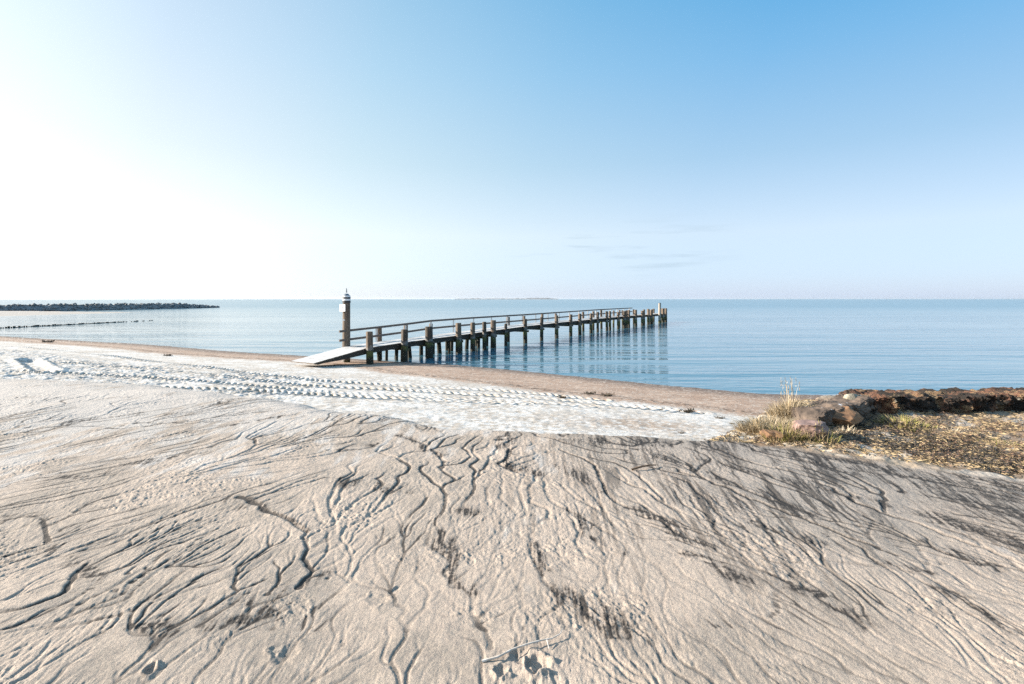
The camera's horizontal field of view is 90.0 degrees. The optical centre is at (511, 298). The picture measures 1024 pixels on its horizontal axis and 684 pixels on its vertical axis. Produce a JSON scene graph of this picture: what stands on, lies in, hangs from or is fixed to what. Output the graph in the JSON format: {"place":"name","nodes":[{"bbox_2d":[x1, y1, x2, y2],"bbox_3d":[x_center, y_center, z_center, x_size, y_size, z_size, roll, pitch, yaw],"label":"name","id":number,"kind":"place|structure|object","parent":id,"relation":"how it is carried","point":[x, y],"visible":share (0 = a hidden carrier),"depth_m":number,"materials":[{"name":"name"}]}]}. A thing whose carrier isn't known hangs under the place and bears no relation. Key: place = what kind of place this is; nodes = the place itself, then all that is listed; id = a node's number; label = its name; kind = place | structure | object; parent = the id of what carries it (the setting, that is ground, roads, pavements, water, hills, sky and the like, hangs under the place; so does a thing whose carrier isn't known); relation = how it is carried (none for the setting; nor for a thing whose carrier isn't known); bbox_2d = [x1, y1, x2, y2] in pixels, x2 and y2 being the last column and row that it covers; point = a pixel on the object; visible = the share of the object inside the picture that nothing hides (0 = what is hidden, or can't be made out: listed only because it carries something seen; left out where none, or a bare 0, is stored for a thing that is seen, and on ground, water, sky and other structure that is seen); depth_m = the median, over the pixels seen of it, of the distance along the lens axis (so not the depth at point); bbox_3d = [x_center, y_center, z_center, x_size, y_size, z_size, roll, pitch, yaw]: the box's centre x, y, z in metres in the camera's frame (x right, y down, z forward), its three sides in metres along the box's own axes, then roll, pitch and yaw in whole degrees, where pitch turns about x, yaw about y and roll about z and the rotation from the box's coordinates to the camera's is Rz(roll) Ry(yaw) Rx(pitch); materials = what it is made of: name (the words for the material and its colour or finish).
{"place":"outdoors","nodes":[
{"label":"outdoors","id":0,"kind":"place"},
{"bbox_2d":[0,311,1023,683],"bbox_3d":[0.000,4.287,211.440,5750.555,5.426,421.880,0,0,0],"label":"beach","id":1,"kind":"structure","parent":0,"point":[182,515],"depth_m":3.67,"materials":[{"name":"beige sand"}]},
{"bbox_2d":[340,288,350,361],"bbox_3d":[-10.185,1.849,31.367,0.516,5.038,0.568,0,0,24],"label":"marker post","id":2,"kind":"object","parent":1,"relation":"on","point":[345,305],"visible":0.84,"depth_m":31.20,"materials":[{"name":"brown wood"}]},
{"bbox_2d":[482,629,562,662],"bbox_3d":[0.078,1.678,2.459,0.460,0.025,0.084,0,0,-29],"label":"twig","id":3,"kind":"object","parent":1,"relation":"on","point":[501,654],"visible":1,"depth_m":2.45,"materials":[{"name":"beige wood"}]},
{"bbox_2d":[601,392,613,395],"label":"seaweed clump","id":4,"kind":"object","parent":1,"relation":"on","point":[608,394],"visible":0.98,"depth_m":19.35,"materials":[{"name":"brown plant"}]},
{"bbox_2d":[632,464,655,470],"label":"twig","id":5,"kind":"object","parent":1,"relation":"on","point":[638,467],"visible":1,"depth_m":5.04,"materials":[{"name":"wood"}]},
{"bbox_2d":[678,407,694,412],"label":"seaweed clump","id":6,"kind":"object","parent":1,"relation":"on","point":[688,410],"visible":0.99,"depth_m":16.20,"materials":[{"name":"plant"}]},
{"bbox_2d":[719,437,749,442],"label":"dry grass tuft","id":7,"kind":"object","parent":1,"relation":"on","point":[734,440],"visible":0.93,"depth_m":6.12,"materials":[{"name":"plant"}]},
{"bbox_2d":[726,411,798,434],"bbox_3d":[3.272,1.612,6.654,1.101,0.305,0.953,0,0,0],"label":"dry grass tuft","id":8,"kind":"object","parent":1,"relation":"on","point":[751,424],"visible":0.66,"depth_m":6.69,"materials":[{"name":"plant"}]},
{"bbox_2d":[759,429,784,439],"bbox_3d":[3.175,1.661,6.212,0.247,0.151,0.267,0,0,0],"label":"brown rock","id":9,"kind":"object","parent":1,"relation":"on","point":[764,431],"visible":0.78,"depth_m":6.16,"materials":[{"name":"brown stone"}]},
{"bbox_2d":[757,418,816,442],"bbox_3d":[3.285,1.588,6.195,0.687,0.294,0.596,0,0,0],"label":"dry grass tuft","id":10,"kind":"object","parent":1,"relation":"on","point":[790,435],"visible":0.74,"depth_m":6.11,"materials":[{"name":"plant"}]},
{"bbox_2d":[762,378,817,421],"bbox_3d":[3.837,1.389,7.117,0.844,0.638,0.692,0,0,0],"label":"dry grass tuft","id":11,"kind":"object","parent":1,"relation":"on","point":[785,411],"visible":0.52,"depth_m":7.11,"materials":[{"name":"plant"}]},
{"bbox_2d":[791,419,829,439],"bbox_3d":[3.624,1.617,6.228,0.428,0.261,0.345,0,0,0],"label":"granite rock","id":12,"kind":"object","parent":1,"relation":"on","point":[808,426],"visible":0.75,"depth_m":6.13,"materials":[{"name":"pink stone"}]},
{"bbox_2d":[797,419,840,444],"bbox_3d":[3.640,1.567,6.105,0.596,0.297,0.507,0,0,0],"label":"dry grass tuft","id":13,"kind":"object","parent":1,"relation":"on","point":[831,438],"visible":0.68,"depth_m":6.03,"materials":[{"name":"plant"}]},
{"bbox_2d":[791,394,881,425],"bbox_3d":[4.552,1.570,7.170,1.798,0.364,0.573,0,0,-32],"label":"rock slab","id":14,"kind":"object","parent":1,"relation":"on","point":[824,411],"visible":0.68,"depth_m":6.93,"materials":[{"name":"grey stone"}]},
{"bbox_2d":[835,425,857,435],"bbox_3d":[4.176,1.635,6.375,0.351,0.141,0.278,0,0,0],"label":"dry grass tuft","id":15,"kind":"object","parent":1,"relation":"on","point":[848,429],"visible":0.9,"depth_m":6.38,"materials":[{"name":"plant"}]},
{"bbox_2d":[832,406,863,426],"bbox_3d":[4.346,1.575,6.750,0.532,0.309,0.295,0,0,23],"label":"rusty rock","id":16,"kind":"object","parent":1,"relation":"on","point":[848,415],"visible":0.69,"depth_m":6.66,"materials":[{"name":"brown stone"}]},
{"bbox_2d":[843,394,858,399],"bbox_3d":[4.889,1.469,7.401,0.336,0.216,0.208,0,0,-17],"label":"lichen stone","id":17,"kind":"object","parent":1,"relation":"on","point":[850,396],"visible":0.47,"depth_m":7.35,"materials":[{"name":"grey stone"}]},
{"bbox_2d":[704,399,1023,477],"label":"straw litter","id":18,"kind":"object","parent":1,"relation":"on","point":[846,442],"visible":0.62,"depth_m":6.13,"materials":[{"name":"beige plant"}]},
{"bbox_2d":[874,414,937,431],"bbox_3d":[5.188,1.615,6.771,0.801,0.184,0.614,0,0,0],"label":"green grass tuft","id":19,"kind":"object","parent":1,"relation":"on","point":[907,419],"visible":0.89,"depth_m":6.77,"materials":[{"name":"plant"}]},
{"bbox_2d":[838,387,1023,414],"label":"eroded wall","id":20,"kind":"structure","parent":1,"relation":"on","point":[954,400],"depth_m":7.58,"materials":[{"name":"brown stone"}]},
{"bbox_2d":[923,425,972,435],"bbox_3d":[5.561,1.675,6.495,0.605,0.100,0.436,0,0,0],"label":"dry grass tuft","id":21,"kind":"object","parent":1,"relation":"on","point":[947,431],"visible":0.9,"depth_m":6.49,"materials":[{"name":"plant"}]},
{"bbox_2d":[968,438,1023,448],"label":"dry grass tuft","id":22,"kind":"object","parent":1,"relation":"on","point":[1000,442],"visible":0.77,"depth_m":6.03,"materials":[{"name":"plant"}]},
{"bbox_2d":[0,299,1023,394],"bbox_3d":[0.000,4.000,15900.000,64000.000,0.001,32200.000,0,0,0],"label":"sea","id":23,"kind":"structure","parent":0,"point":[811,346],"depth_m":56.11,"materials":[{"name":"blue liquid"}]},
{"bbox_2d":[0,320,152,327],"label":"stake groyne","id":24,"kind":"object","parent":23,"relation":"in","point":[64,324],"visible":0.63,"depth_m":77.64,"materials":[{"name":"brown wood"}]},
{"bbox_2d":[0,302,219,310],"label":"breakwater","id":25,"kind":"object","parent":23,"relation":"in","point":[68,307],"visible":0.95,"depth_m":183.79,"materials":[{"name":"stone"}]},
{"bbox_2d":[291,308,666,364],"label":"wooden jetty","id":26,"kind":"object","parent":23,"relation":"in","point":[404,344],"visible":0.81,"depth_m":39.17,"materials":[{"name":"brown wood"}]},
{"bbox_2d":[465,298,553,298],"bbox_3d":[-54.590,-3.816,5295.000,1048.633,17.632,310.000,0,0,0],"label":"island","id":27,"kind":"structure","parent":23,"relation":"in","point":[515,298],"depth_m":5188.78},
{"bbox_2d":[658,303,660,322],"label":"mooring pole","id":28,"kind":"object","parent":23,"relation":"in","point":[659,312],"visible":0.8,"depth_m":83.96,"materials":[{"name":"white wood"}]},
{"bbox_2d":[0,0,1023,298],"label":"sky","id":29,"kind":"structure","parent":0,"point":[150,149],"materials":[{"name":"blue"}]}
]}

